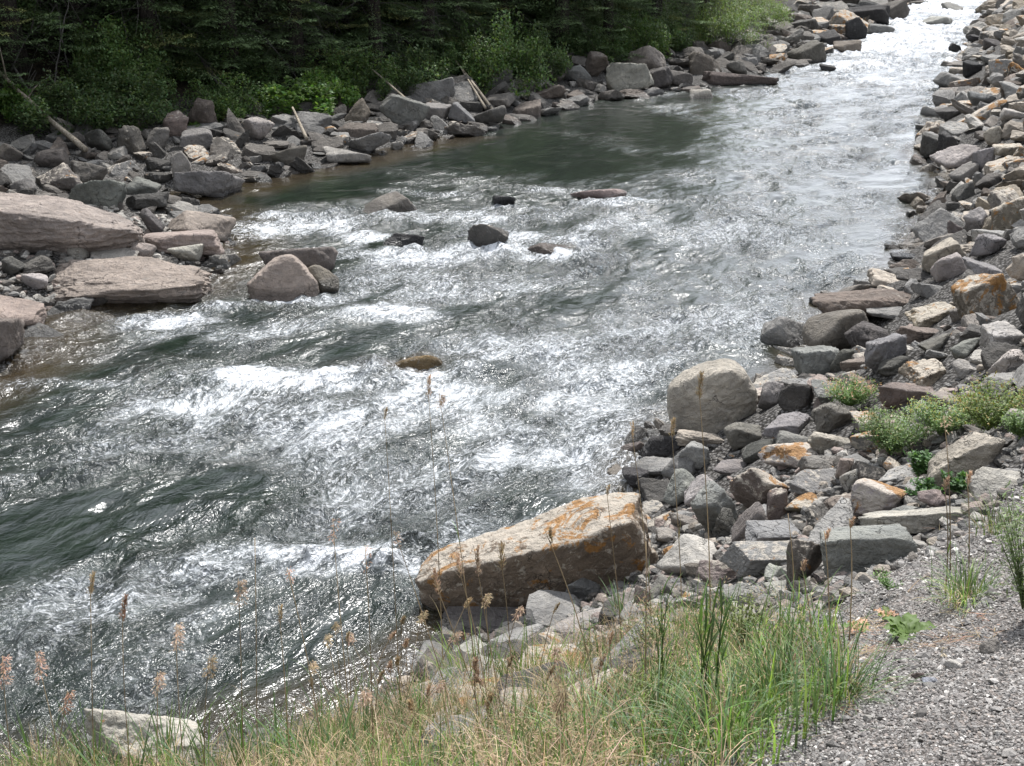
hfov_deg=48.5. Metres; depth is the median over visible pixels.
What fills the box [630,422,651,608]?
grass stalk
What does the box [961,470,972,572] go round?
grass stalk
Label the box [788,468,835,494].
rock
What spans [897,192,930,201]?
rock
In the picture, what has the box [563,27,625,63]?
leafy bush
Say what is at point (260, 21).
spruce tree
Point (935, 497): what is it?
rock
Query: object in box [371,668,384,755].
grass stalk
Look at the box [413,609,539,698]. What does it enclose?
grass clump
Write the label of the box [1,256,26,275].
rock
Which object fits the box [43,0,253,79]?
spruce tree
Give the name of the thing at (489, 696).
grass stalk
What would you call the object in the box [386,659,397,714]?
grass stalk
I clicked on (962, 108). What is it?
rock
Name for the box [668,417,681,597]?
grass stalk
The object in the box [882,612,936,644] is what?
dock plant
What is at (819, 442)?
rock
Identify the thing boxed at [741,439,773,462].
rock
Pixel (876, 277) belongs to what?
rock
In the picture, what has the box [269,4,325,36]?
leafy bush
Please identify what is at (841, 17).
rock
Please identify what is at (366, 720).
grass clump
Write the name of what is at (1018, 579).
leafy plant
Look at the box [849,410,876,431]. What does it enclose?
rock
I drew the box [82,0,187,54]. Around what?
leafy bush
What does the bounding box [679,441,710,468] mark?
rock
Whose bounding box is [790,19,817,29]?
rock
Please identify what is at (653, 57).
rock
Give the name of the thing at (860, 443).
rock
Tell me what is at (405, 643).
grass stalk
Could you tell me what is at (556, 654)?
grass stalk
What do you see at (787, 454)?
rock
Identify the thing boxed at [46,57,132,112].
leafy bush
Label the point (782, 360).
rock
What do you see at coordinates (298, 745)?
grass clump
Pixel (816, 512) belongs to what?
rock
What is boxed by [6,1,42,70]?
dead branch
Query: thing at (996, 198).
rock
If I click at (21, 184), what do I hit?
rock
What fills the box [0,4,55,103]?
spruce tree
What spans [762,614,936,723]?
grass clump
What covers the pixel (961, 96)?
rock
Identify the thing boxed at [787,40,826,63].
rock
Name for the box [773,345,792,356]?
rock
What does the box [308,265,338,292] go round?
rock
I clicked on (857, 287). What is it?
rock
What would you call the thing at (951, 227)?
rock
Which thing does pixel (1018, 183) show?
rock
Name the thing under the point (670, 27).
leafy bush
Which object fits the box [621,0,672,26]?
leafy bush
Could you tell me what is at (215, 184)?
boulder
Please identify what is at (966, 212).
rock
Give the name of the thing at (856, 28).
rock
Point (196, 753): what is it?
grass clump
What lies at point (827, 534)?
grass stalk
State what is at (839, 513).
rock
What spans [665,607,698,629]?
rock
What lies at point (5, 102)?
leafy bush
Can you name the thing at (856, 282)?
rock
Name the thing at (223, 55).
leafy bush
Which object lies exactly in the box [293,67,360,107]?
leafy bush
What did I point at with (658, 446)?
rock
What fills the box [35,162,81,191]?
rock
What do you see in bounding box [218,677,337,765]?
grass clump
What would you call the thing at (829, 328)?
rock
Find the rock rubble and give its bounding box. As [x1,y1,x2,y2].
[0,0,1023,765]
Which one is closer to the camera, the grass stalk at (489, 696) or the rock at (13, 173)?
the grass stalk at (489, 696)
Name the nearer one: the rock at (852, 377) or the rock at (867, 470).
the rock at (867, 470)
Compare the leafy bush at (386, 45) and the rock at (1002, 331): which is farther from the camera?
the leafy bush at (386, 45)
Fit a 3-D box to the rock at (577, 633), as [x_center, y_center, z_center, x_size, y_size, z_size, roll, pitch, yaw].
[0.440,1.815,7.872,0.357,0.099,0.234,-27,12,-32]
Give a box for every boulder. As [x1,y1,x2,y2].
[0,193,145,254]
[0,295,46,328]
[51,256,212,303]
[84,708,206,765]
[143,229,224,255]
[173,171,244,197]
[247,254,319,301]
[259,247,337,270]
[415,492,658,610]
[442,606,529,632]
[667,358,758,433]
[701,71,778,85]
[719,540,789,575]
[811,288,910,317]
[819,524,917,577]
[857,506,963,533]
[951,273,1020,318]
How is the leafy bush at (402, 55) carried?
on the ground at (1006, 256)
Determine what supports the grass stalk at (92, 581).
on the ground at (1006, 256)
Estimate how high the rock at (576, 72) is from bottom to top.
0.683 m
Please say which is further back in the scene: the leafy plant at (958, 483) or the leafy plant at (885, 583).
the leafy plant at (958, 483)
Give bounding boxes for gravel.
[609,464,1023,765]
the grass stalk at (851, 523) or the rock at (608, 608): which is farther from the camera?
the rock at (608, 608)
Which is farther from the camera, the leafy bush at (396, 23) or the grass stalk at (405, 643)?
the leafy bush at (396, 23)
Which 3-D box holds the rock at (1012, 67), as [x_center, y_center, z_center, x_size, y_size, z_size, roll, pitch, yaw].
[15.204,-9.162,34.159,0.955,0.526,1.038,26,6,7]
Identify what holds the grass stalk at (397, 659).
on the ground at (1006, 256)
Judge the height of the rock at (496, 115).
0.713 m
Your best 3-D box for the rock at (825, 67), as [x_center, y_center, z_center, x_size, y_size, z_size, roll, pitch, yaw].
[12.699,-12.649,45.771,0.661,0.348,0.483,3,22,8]
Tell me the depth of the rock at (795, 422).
11.33 m
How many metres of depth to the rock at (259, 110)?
30.64 m
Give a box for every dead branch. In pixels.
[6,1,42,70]
[11,63,55,96]
[24,1,58,39]
[37,0,88,66]
[48,0,74,82]
[118,0,137,53]
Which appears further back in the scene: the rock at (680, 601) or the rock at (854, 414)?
the rock at (854, 414)
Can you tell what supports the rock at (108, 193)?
on the ground at (1006, 256)
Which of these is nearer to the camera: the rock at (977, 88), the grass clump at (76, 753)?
the grass clump at (76, 753)
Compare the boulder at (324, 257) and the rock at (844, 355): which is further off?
the boulder at (324, 257)
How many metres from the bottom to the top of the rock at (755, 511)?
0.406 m
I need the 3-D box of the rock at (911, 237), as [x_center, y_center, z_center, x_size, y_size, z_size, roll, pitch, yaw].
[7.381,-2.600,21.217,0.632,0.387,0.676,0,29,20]
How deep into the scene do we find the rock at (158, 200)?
22.52 m
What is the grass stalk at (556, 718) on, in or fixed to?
on the ground at (1006, 256)
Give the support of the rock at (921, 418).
on the ground at (1006, 256)
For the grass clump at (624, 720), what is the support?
on the ground at (1006, 256)
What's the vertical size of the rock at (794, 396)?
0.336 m
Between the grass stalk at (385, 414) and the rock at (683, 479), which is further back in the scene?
the rock at (683, 479)
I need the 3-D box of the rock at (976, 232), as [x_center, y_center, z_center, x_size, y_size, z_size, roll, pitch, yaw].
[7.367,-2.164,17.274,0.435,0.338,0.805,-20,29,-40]
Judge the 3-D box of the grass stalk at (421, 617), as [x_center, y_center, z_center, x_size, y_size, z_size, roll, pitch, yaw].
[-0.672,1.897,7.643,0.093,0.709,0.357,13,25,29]
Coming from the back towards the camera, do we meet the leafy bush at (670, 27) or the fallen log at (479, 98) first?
the leafy bush at (670, 27)
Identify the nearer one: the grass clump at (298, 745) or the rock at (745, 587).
the grass clump at (298, 745)
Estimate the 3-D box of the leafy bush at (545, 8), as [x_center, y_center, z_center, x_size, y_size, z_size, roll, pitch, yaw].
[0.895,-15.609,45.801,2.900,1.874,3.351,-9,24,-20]
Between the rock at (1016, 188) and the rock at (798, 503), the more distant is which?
the rock at (1016, 188)
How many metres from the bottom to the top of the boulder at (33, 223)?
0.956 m
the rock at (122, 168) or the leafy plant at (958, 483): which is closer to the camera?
the leafy plant at (958, 483)
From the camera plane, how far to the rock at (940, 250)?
16.15 m
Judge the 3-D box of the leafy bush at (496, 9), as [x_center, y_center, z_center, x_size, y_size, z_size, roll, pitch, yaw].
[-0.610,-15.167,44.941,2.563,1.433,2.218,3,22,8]
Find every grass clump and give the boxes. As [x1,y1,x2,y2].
[0,701,98,765]
[15,700,156,765]
[47,696,171,765]
[94,682,235,765]
[144,704,284,765]
[171,680,317,765]
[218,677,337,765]
[237,670,384,765]
[264,656,436,765]
[354,647,481,729]
[361,655,503,752]
[408,661,597,756]
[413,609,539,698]
[473,614,588,689]
[495,638,614,716]
[496,652,669,765]
[547,642,755,765]
[592,575,651,613]
[602,642,876,765]
[684,614,875,731]
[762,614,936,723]
[817,592,835,613]
[908,536,1015,615]
[961,486,1023,537]
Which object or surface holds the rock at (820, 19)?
on the ground at (1006, 256)
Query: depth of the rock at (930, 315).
14.24 m
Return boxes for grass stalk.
[0,654,19,765]
[34,650,60,765]
[57,690,74,765]
[86,570,96,765]
[118,594,130,765]
[151,671,165,765]
[169,622,184,765]
[195,655,217,765]
[231,579,247,765]
[255,555,270,765]
[276,604,290,765]
[285,566,322,754]
[308,660,344,719]
[308,677,330,733]
[323,633,341,723]
[327,518,352,751]
[331,622,342,714]
[345,631,351,705]
[346,632,375,689]
[357,687,392,755]
[362,547,373,753]
[364,630,395,697]
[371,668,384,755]
[383,408,402,691]
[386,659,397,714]
[389,680,447,760]
[393,531,444,684]
[393,655,405,695]
[399,615,405,689]
[402,638,408,687]
[405,610,427,704]
[406,697,434,758]
[425,683,430,752]
[426,631,461,696]
[427,374,443,666]
[430,567,480,716]
[433,597,473,690]
[436,394,477,684]
[454,550,485,690]
[470,669,480,722]
[471,656,495,746]
[473,674,533,730]
[474,545,502,723]
[481,593,491,678]
[483,689,494,749]
[498,541,514,713]
[499,605,524,682]
[499,654,514,740]
[504,657,535,697]
[534,602,559,694]
[539,664,555,749]
[545,528,598,707]
[546,684,572,750]
[550,645,562,682]
[553,698,564,753]
[594,653,606,712]
[606,484,621,640]
[608,630,616,702]
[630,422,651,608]
[633,551,646,719]
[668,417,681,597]
[695,371,724,647]
[788,515,793,603]
[800,559,810,630]
[823,527,843,645]
[839,516,854,639]
[938,415,951,569]
[943,475,951,594]
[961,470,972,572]
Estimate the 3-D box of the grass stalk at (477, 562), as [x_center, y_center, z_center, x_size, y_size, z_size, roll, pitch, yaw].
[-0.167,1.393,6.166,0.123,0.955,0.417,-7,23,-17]
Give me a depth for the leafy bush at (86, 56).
29.77 m
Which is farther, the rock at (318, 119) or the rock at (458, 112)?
the rock at (458, 112)
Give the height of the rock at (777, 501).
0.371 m
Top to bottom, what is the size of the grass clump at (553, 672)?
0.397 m
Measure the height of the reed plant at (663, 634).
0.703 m
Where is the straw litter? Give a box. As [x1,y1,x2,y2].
[744,518,1011,748]
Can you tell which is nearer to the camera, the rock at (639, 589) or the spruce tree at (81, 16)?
the rock at (639, 589)
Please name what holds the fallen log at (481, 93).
on the rock rubble
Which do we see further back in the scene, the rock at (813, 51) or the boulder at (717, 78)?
the rock at (813, 51)
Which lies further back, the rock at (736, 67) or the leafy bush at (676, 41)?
the leafy bush at (676, 41)
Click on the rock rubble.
(758, 56)
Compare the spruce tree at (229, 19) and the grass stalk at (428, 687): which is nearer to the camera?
the grass stalk at (428, 687)
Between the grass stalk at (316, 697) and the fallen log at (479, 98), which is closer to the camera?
the grass stalk at (316, 697)
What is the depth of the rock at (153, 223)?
20.70 m
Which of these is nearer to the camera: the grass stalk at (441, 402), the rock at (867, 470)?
the grass stalk at (441, 402)
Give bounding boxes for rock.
[0,143,23,160]
[0,164,36,184]
[0,318,24,362]
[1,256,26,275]
[9,178,36,192]
[21,253,55,273]
[21,273,47,288]
[33,147,68,167]
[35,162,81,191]
[49,115,74,131]
[50,136,70,155]
[54,297,94,311]
[67,248,88,259]
[68,179,126,207]
[70,160,107,182]
[84,129,112,151]
[90,248,138,258]
[107,160,139,176]
[117,125,146,153]
[126,176,161,193]
[126,192,169,208]
[130,243,155,256]
[139,208,164,232]
[145,127,169,148]
[162,110,188,136]
[167,210,235,241]
[167,244,203,260]
[170,151,191,173]
[179,128,212,149]
[181,197,199,204]
[187,98,217,124]
[194,204,220,214]
[208,254,240,266]
[231,94,262,114]
[244,117,274,139]
[268,99,289,113]
[271,114,290,123]
[272,145,306,164]
[283,102,311,115]
[284,111,332,127]
[291,111,328,115]
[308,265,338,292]
[322,146,370,162]
[336,122,378,137]
[344,98,370,122]
[347,132,390,152]
[363,192,416,213]
[366,101,381,111]
[373,76,403,96]
[378,94,429,126]
[382,233,424,246]
[395,355,441,369]
[404,77,454,101]
[414,131,432,147]
[425,102,450,118]
[444,123,485,135]
[448,102,474,123]
[452,81,477,101]
[453,75,477,92]
[458,637,480,649]
[468,224,508,246]
[473,105,505,123]
[484,68,512,88]
[484,92,515,107]
[492,195,515,204]
[508,75,544,91]
[513,99,540,117]
[528,243,570,253]
[535,85,567,98]
[541,55,570,81]
[541,107,562,115]
[545,607,601,635]
[560,668,617,701]
[565,65,591,81]
[565,578,600,597]
[570,189,626,198]
[571,631,592,634]
[585,51,608,75]
[597,598,625,624]
[605,63,653,91]
[611,592,633,603]
[619,89,649,98]
[619,601,639,622]
[622,466,649,487]
[626,45,666,69]
[631,456,671,476]
[633,585,650,604]
[636,477,669,503]
[639,435,681,457]
[648,574,673,599]
[650,66,672,88]
[655,527,675,542]
[656,534,716,575]
[661,449,694,479]
[663,468,694,506]
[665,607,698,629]
[669,512,698,527]
[671,70,692,85]
[673,598,704,609]
[675,429,723,446]
[675,510,694,515]
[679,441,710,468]
[684,474,712,505]
[688,51,721,74]
[689,89,712,98]
[690,480,737,532]
[696,560,736,583]
[707,538,720,548]
[712,507,735,535]
[713,459,745,474]
[717,612,752,630]
[718,583,758,608]
[723,422,761,450]
[726,61,746,74]
[729,467,789,507]
[731,502,767,541]
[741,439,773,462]
[745,520,800,540]
[750,372,766,382]
[753,368,797,387]
[753,373,761,382]
[756,387,761,403]
[758,381,784,408]
[758,442,818,467]
[760,316,805,347]
[762,411,810,437]
[762,576,810,596]
[764,563,786,580]
[766,487,788,519]
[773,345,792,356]
[774,354,793,366]
[775,430,807,443]
[777,378,807,386]
[778,383,813,410]
[784,492,817,511]
[786,538,821,584]
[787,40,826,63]
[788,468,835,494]
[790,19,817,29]
[791,345,838,374]
[796,455,836,469]
[797,4,821,15]
[802,309,868,349]
[805,502,827,527]
[807,431,849,453]
[807,497,853,543]
[811,379,846,402]
[811,402,856,432]
[812,5,833,20]
[812,17,828,21]
[817,29,840,44]
[819,64,835,70]
[821,28,848,40]
[824,493,850,510]
[829,10,868,27]
[830,349,854,371]
[833,40,861,52]
[835,458,853,478]
[837,284,870,291]
[839,468,857,491]
[840,356,864,371]
[844,321,889,347]
[845,17,867,39]
[846,372,873,394]
[847,5,889,24]
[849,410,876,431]
[850,431,896,452]
[851,461,885,480]
[851,478,906,518]
[852,279,876,288]
[854,345,865,352]
[864,333,906,370]
[866,306,901,318]
[867,24,894,33]
[867,268,899,286]
[877,356,908,375]
[878,382,933,408]
[878,463,912,482]
[880,0,908,19]
[883,267,909,273]
[885,417,914,429]
[890,252,915,261]
[892,505,920,510]
[895,267,930,281]
[895,325,938,344]
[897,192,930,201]
[897,232,921,242]
[898,358,945,385]
[904,301,954,326]
[911,410,933,424]
[912,207,963,241]
[915,121,939,139]
[915,131,938,144]
[917,200,946,220]
[917,333,950,351]
[917,489,948,506]
[920,106,942,118]
[920,132,937,158]
[921,237,967,271]
[922,16,952,24]
[925,391,956,406]
[927,431,1005,491]
[929,144,980,167]
[930,252,966,281]
[932,89,954,102]
[932,229,966,246]
[933,72,964,87]
[934,106,960,120]
[937,131,959,150]
[938,121,968,136]
[941,2,962,9]
[946,220,962,233]
[948,43,960,51]
[948,161,978,181]
[948,338,979,358]
[949,307,960,322]
[951,99,974,114]
[951,181,975,200]
[952,358,976,378]
[954,91,968,100]
[955,86,971,95]
[956,86,985,94]
[958,98,1007,122]
[960,244,973,253]
[961,210,988,220]
[961,256,1001,274]
[961,269,974,279]
[962,60,982,77]
[962,207,987,231]
[965,467,1020,500]
[967,34,978,42]
[967,91,996,105]
[969,233,1006,256]
[971,229,1003,241]
[972,147,994,171]
[975,173,1002,189]
[979,320,1023,347]
[980,341,1008,370]
[980,373,1010,396]
[982,38,999,49]
[983,126,1002,144]
[985,355,1003,375]
[987,188,1018,208]
[988,59,1016,75]
[988,184,1023,196]
[990,196,1023,230]
[992,143,1022,155]
[994,180,1023,190]
[999,81,1021,97]
[1000,108,1023,120]
[1001,387,1021,403]
[1003,62,1023,77]
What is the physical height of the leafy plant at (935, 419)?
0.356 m
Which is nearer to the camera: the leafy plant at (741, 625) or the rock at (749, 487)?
the leafy plant at (741, 625)
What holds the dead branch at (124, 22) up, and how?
attached to the spruce tree at (81, 16)
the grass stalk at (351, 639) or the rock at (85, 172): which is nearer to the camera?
the grass stalk at (351, 639)
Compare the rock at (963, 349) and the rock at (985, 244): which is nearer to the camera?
the rock at (963, 349)
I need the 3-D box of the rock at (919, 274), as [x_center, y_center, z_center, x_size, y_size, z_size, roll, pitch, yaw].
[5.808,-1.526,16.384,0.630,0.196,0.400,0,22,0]
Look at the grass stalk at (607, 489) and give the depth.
7.13 m
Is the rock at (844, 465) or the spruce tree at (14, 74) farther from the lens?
the spruce tree at (14, 74)
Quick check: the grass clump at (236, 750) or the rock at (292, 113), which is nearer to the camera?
the grass clump at (236, 750)
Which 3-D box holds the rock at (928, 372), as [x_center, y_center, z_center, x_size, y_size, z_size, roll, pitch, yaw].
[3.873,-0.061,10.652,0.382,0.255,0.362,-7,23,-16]
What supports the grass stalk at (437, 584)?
on the ground at (1006, 256)
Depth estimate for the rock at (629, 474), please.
11.97 m
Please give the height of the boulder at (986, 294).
0.653 m
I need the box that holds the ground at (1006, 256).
[0,0,1023,765]
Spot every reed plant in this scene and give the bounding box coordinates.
[649,574,680,692]
[670,578,736,725]
[750,597,788,672]
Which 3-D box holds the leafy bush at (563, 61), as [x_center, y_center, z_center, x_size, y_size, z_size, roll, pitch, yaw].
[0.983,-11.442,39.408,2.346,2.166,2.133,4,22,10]
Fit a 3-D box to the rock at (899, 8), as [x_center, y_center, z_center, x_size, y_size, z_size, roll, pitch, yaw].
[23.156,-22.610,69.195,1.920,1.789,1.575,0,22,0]
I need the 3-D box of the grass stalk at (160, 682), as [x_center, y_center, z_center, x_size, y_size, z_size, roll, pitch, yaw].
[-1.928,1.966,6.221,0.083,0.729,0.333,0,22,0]
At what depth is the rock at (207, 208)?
23.08 m
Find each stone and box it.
[863,715,872,720]
[911,673,924,678]
[921,677,937,685]
[944,659,961,669]
[953,530,965,535]
[979,637,1003,653]
[993,730,1003,734]
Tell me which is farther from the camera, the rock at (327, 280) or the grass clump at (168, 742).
the rock at (327, 280)
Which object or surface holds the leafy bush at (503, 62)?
on the ground at (1006, 256)
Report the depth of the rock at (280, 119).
29.80 m
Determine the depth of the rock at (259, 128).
28.53 m
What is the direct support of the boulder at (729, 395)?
on the ground at (1006, 256)
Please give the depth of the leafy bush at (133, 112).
28.41 m
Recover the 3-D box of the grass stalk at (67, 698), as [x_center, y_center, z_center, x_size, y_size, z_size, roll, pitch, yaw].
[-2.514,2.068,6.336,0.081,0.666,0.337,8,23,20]
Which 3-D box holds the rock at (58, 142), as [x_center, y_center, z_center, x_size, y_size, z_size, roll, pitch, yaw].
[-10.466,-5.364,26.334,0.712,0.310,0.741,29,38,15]
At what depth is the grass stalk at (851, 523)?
4.84 m
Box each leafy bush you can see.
[0,80,38,122]
[10,68,117,135]
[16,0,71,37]
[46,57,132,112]
[54,14,167,98]
[61,15,173,77]
[69,41,179,108]
[80,63,186,130]
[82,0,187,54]
[89,66,165,110]
[132,24,215,67]
[149,33,207,81]
[160,0,216,32]
[165,14,279,82]
[177,71,269,122]
[187,121,200,126]
[191,17,262,61]
[200,57,281,97]
[239,75,335,118]
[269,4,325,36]
[288,43,376,98]
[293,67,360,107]
[320,44,409,100]
[324,12,396,58]
[330,20,405,58]
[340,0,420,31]
[376,40,453,94]
[380,0,421,32]
[388,47,419,74]
[403,29,468,74]
[410,19,472,52]
[412,15,493,59]
[418,4,479,38]
[421,39,484,82]
[436,25,492,62]
[440,12,486,35]
[457,5,556,95]
[461,3,484,23]
[462,39,494,69]
[475,0,523,15]
[480,32,523,60]
[490,24,550,61]
[510,20,573,80]
[511,0,569,19]
[512,7,548,30]
[543,28,584,54]
[551,22,607,54]
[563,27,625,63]
[569,8,614,33]
[607,18,653,49]
[609,8,672,59]
[613,0,682,27]
[614,2,651,29]
[614,41,635,57]
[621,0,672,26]
[629,11,688,50]
[639,16,697,52]
[640,0,687,23]
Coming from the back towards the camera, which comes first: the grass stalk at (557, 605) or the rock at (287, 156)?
the rock at (287, 156)
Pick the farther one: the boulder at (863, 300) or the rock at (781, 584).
the boulder at (863, 300)
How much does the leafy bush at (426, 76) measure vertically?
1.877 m
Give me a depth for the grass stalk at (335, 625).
8.29 m
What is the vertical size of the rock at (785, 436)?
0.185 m
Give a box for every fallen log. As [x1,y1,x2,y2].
[0,49,87,151]
[185,38,232,87]
[201,61,221,87]
[291,106,308,139]
[359,58,404,96]
[455,60,492,108]
[460,68,486,108]
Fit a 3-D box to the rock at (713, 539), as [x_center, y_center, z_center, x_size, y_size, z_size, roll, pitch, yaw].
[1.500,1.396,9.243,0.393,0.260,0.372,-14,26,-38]
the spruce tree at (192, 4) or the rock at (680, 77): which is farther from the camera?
the rock at (680, 77)
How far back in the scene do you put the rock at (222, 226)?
21.14 m
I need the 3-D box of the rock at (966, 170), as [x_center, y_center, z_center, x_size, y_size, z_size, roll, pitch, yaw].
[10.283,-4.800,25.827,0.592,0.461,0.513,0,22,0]
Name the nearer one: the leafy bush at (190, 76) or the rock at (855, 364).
the rock at (855, 364)
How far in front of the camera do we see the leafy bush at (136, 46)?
30.70 m
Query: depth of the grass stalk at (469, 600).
7.87 m
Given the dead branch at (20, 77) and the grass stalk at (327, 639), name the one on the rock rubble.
the dead branch at (20, 77)
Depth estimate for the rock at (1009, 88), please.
31.08 m
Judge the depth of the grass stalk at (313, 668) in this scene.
7.63 m
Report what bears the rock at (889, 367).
on the ground at (1006, 256)
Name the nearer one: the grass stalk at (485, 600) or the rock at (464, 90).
the grass stalk at (485, 600)
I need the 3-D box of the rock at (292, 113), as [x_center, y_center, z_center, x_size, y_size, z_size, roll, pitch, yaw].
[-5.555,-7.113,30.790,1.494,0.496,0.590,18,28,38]
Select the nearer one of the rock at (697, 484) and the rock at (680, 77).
the rock at (697, 484)
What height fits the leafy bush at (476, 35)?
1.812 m
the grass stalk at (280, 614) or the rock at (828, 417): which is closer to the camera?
the grass stalk at (280, 614)
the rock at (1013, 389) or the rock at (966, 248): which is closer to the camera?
the rock at (1013, 389)
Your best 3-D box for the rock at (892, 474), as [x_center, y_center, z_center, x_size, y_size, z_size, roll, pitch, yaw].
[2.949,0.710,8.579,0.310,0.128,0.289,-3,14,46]
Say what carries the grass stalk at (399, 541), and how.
on the ground at (1006, 256)
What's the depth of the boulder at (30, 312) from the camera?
16.69 m
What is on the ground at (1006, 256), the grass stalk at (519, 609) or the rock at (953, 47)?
the grass stalk at (519, 609)
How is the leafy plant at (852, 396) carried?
on the ground at (1006, 256)
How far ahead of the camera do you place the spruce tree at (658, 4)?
47.28 m
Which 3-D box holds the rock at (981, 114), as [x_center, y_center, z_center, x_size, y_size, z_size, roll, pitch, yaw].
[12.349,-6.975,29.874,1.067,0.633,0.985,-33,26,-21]
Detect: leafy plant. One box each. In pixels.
[621,597,680,643]
[625,658,700,712]
[722,591,767,652]
[815,372,881,407]
[852,399,934,455]
[871,567,902,589]
[900,391,971,438]
[903,449,934,476]
[904,477,944,497]
[940,469,969,492]
[947,371,1023,431]
[981,479,1023,609]
[999,407,1023,438]
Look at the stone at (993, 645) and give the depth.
3.94 m
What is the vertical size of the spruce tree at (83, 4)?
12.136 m
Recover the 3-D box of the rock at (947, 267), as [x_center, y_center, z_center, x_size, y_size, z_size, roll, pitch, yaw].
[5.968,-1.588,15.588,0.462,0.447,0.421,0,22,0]
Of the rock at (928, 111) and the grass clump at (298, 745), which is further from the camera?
the rock at (928, 111)
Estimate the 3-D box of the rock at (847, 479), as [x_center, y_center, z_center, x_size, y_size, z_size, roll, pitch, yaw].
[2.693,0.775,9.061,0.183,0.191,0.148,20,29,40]
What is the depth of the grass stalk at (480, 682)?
5.33 m
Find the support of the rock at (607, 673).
on the ground at (1006, 256)
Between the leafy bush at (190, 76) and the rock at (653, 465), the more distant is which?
the leafy bush at (190, 76)
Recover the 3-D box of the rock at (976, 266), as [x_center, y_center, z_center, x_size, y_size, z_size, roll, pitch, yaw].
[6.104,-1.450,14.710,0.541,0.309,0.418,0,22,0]
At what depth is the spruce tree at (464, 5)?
42.50 m
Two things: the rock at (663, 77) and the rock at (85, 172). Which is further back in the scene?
the rock at (663, 77)
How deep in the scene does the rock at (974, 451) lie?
7.47 m
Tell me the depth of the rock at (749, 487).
9.71 m
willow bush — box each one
[675,0,773,46]
[716,0,794,29]
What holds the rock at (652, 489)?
on the ground at (1006, 256)
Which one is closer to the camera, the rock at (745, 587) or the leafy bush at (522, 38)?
the rock at (745, 587)
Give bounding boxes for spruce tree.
[0,0,109,84]
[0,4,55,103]
[19,0,166,49]
[42,0,134,12]
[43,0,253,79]
[84,0,209,31]
[114,0,341,94]
[168,0,216,16]
[194,0,340,62]
[227,0,386,86]
[243,0,348,26]
[302,0,466,87]
[308,0,444,57]
[337,0,502,36]
[354,0,502,78]
[393,0,523,63]
[406,0,496,25]
[441,0,555,44]
[474,0,581,18]
[478,0,643,57]
[550,0,673,61]
[569,0,639,16]
[613,0,727,40]
[664,0,771,36]
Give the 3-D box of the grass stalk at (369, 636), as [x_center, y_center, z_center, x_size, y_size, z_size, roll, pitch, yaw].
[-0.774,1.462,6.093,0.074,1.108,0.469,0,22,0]
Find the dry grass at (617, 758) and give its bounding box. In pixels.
[0,574,886,765]
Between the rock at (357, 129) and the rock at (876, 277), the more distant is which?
the rock at (357, 129)
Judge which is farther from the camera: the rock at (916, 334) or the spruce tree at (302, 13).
the spruce tree at (302, 13)
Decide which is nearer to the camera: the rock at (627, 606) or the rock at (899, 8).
the rock at (627, 606)
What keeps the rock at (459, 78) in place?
on the ground at (1006, 256)
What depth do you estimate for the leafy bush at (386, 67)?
34.12 m
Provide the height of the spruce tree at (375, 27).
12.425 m
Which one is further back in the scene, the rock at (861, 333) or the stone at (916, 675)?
the rock at (861, 333)
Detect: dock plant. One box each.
[843,618,868,632]
[873,606,898,616]
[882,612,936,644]
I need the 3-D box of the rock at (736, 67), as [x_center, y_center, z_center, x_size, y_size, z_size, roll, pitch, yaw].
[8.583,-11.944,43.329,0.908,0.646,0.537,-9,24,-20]
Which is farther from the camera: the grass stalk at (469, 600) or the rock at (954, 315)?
the rock at (954, 315)
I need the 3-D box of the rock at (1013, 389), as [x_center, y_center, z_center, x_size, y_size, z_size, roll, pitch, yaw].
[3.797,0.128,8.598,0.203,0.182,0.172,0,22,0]
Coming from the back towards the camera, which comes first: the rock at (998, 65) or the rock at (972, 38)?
the rock at (972, 38)
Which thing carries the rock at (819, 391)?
on the ground at (1006, 256)
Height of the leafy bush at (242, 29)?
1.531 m
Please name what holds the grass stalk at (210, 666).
on the ground at (1006, 256)
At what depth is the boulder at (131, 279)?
17.84 m
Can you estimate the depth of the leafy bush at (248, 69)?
32.67 m
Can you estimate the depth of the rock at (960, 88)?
37.13 m
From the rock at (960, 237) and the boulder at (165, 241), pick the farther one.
the boulder at (165, 241)
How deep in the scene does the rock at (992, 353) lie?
9.85 m
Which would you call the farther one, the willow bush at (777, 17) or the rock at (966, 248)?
the willow bush at (777, 17)
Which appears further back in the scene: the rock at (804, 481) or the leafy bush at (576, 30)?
the leafy bush at (576, 30)
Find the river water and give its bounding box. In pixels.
[0,0,986,765]
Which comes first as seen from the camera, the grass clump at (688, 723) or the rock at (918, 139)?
the grass clump at (688, 723)
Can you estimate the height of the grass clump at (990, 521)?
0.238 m
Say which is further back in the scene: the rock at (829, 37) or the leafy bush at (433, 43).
the rock at (829, 37)
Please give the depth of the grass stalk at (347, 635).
7.93 m
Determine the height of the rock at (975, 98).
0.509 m
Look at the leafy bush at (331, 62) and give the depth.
33.96 m
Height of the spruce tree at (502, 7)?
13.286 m
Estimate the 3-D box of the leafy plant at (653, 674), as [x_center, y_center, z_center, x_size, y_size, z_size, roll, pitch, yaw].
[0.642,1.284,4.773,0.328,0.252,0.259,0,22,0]
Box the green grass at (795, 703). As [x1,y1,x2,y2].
[0,566,888,765]
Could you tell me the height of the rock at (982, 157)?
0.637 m
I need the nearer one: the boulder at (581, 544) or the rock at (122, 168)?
the boulder at (581, 544)
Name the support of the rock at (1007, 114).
on the ground at (1006, 256)

